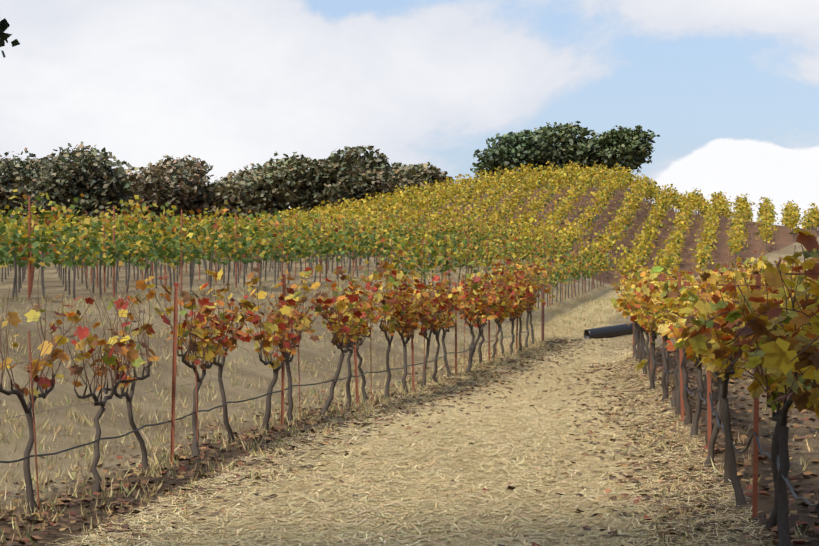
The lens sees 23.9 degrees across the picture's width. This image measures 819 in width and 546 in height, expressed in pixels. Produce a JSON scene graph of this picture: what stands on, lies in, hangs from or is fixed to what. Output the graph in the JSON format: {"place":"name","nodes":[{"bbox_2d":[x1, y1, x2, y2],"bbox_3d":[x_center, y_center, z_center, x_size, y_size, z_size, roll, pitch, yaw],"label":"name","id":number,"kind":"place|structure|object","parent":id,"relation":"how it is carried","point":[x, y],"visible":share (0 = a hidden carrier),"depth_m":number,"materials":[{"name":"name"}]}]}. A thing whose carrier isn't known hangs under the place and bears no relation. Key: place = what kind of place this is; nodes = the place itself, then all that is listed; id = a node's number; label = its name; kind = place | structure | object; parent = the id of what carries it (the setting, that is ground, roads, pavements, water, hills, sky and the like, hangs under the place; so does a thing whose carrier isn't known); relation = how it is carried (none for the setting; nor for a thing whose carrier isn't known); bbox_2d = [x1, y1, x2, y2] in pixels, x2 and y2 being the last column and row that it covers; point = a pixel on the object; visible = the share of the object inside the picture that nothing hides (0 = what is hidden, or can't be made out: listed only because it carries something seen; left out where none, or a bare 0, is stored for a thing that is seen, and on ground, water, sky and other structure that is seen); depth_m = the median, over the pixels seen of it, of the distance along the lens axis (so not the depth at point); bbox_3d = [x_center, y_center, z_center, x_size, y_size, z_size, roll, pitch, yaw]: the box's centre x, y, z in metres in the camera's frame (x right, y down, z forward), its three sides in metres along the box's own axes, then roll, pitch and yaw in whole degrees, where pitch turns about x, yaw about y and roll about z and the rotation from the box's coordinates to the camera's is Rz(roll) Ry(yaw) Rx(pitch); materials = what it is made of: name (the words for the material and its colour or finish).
{"place":"outdoors","nodes":[
{"label":"outdoors","id":0,"kind":"place"},
{"bbox_2d":[0,17,19,57],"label":"leaves","id":1,"kind":"object","parent":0,"point":[4,25],"depth_m":4.58,"materials":[{"name":"green plant"}]},
{"bbox_2d":[0,188,818,545],"bbox_3d":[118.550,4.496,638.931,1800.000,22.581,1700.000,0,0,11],"label":"terrain","id":2,"kind":"structure","parent":0,"point":[782,244],"depth_m":24.85,"materials":[{"name":"beige soil"}]},
{"bbox_2d":[0,148,57,220],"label":"tree","id":3,"kind":"object","parent":2,"relation":"on","point":[7,165],"depth_m":213.03,"materials":[{"name":"green plant"}]},
{"bbox_2d":[2,154,100,222],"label":"tree","id":4,"kind":"object","parent":2,"relation":"on","point":[37,163],"depth_m":213.90,"materials":[{"name":"green plant"}]},
{"bbox_2d":[13,141,136,224],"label":"tree","id":5,"kind":"object","parent":2,"relation":"on","point":[59,177],"depth_m":207.55,"materials":[{"name":"green plant"}]},
{"bbox_2d":[99,178,160,223],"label":"tree","id":6,"kind":"object","parent":2,"relation":"on","point":[128,186],"depth_m":219.43,"materials":[{"name":"green plant"}]},
{"bbox_2d":[118,154,225,225],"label":"tree","id":7,"kind":"object","parent":2,"relation":"on","point":[182,182],"depth_m":205.86,"materials":[{"name":"green plant"}]},
{"bbox_2d":[184,176,225,222],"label":"tree","id":8,"kind":"object","parent":2,"relation":"on","point":[215,184],"visible":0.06,"depth_m":220.69,"materials":[{"name":"green plant"}]},
{"bbox_2d":[192,163,290,219],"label":"tree","id":9,"kind":"object","parent":2,"relation":"on","point":[227,194],"depth_m":207.16,"materials":[{"name":"green plant"}]},
{"bbox_2d":[225,152,351,220],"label":"tree","id":10,"kind":"object","parent":2,"relation":"on","point":[284,174],"depth_m":202.65,"materials":[{"name":"green plant"}]},
{"bbox_2d":[312,145,404,207],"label":"tree","id":11,"kind":"object","parent":2,"relation":"on","point":[367,169],"depth_m":202.12,"materials":[{"name":"green plant"}]},
{"bbox_2d":[0,263,818,545],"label":"dry grass tufts","id":12,"kind":"object","parent":2,"relation":"on","point":[400,390],"visible":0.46,"depth_m":26.68,"materials":[{"name":"beige plant"}]},
{"bbox_2d":[0,233,818,409],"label":"vine leaves","id":13,"kind":"object","parent":2,"relation":"on","point":[730,358],"visible":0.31,"depth_m":19.43,"materials":[{"name":"plant"}]},
{"bbox_2d":[0,160,818,320],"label":"vine rows","id":14,"kind":"object","parent":2,"relation":"on","point":[52,241],"depth_m":76.24,"materials":[{"name":"plant"}]},
{"bbox_2d":[0,331,818,545],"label":"fallen leaves","id":15,"kind":"object","parent":2,"relation":"on","point":[749,493],"visible":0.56,"depth_m":19.69,"materials":[{"name":"brown plant"}]},
{"bbox_2d":[0,229,818,545],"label":"vines","id":16,"kind":"object","parent":2,"relation":"on","point":[775,362],"depth_m":20.16,"materials":[{"name":"orange plant"}]},
{"bbox_2d":[0,322,817,506],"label":"drip hoses","id":17,"kind":"object","parent":16,"relation":"on","point":[809,503],"visible":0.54,"depth_m":18.08,"materials":[{"name":"black plastic"}]},
{"bbox_2d":[46,320,773,545],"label":"dirt path","id":18,"kind":"structure","parent":2,"relation":"on","point":[312,538],"depth_m":17.66,"materials":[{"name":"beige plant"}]},
{"bbox_2d":[371,162,455,202],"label":"tree","id":19,"kind":"object","parent":2,"relation":"on","point":[413,175],"visible":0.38,"depth_m":200.96,"materials":[{"name":"green plant"}]},
{"bbox_2d":[28,260,818,516],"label":"trellis posts","id":20,"kind":"object","parent":2,"relation":"on","point":[758,285],"visible":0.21,"depth_m":19.58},
{"bbox_2d":[28,165,818,306],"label":"vineyard stakes","id":21,"kind":"object","parent":2,"relation":"on","point":[31,268],"visible":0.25,"depth_m":58.16,"materials":[{"name":"brown wood"}]},
{"bbox_2d":[470,129,547,179],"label":"tree","id":22,"kind":"object","parent":2,"relation":"on","point":[510,148],"depth_m":181.62,"materials":[{"name":"green plant"}]},
{"bbox_2d":[518,126,560,187],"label":"tree","id":23,"kind":"object","parent":2,"relation":"on","point":[540,143],"depth_m":186.88,"materials":[{"name":"green plant"}]},
{"bbox_2d":[541,273,544,340],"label":"trellis end posts","id":24,"kind":"object","parent":2,"relation":"on","point":[542,324],"visible":0.67,"depth_m":51.65,"materials":[{"name":"brown wood"}]},
{"bbox_2d":[523,121,603,171],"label":"tree","id":25,"kind":"object","parent":2,"relation":"on","point":[568,148],"depth_m":181.61,"materials":[{"name":"green plant"}]},
{"bbox_2d":[583,133,634,174],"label":"tree","id":26,"kind":"object","parent":2,"relation":"on","point":[602,164],"depth_m":187.17,"materials":[{"name":"green plant"}]},
{"bbox_2d":[584,323,644,338],"bbox_3d":[7.524,1.341,53.595,6.135,0.982,0.331,0,0,-26],"label":"culvert pipe","id":27,"kind":"object","parent":2,"relation":"on","point":[611,331],"visible":0.25,"depth_m":52.43,"materials":[{"name":"black plastic"}]},
{"bbox_2d":[588,125,659,175],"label":"tree","id":28,"kind":"object","parent":2,"relation":"on","point":[626,146],"depth_m":179.80,"materials":[{"name":"green plant"}]},
{"bbox_2d":[0,284,818,431],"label":"trellis wires","id":29,"kind":"object","parent":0,"point":[258,371],"visible":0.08,"depth_m":18.31,"materials":[{"name":"grey metal"}]},
{"bbox_2d":[0,0,818,229],"label":"sky","id":30,"kind":"structure","parent":0,"point":[729,89],"materials":[{"name":"white"}]}
]}

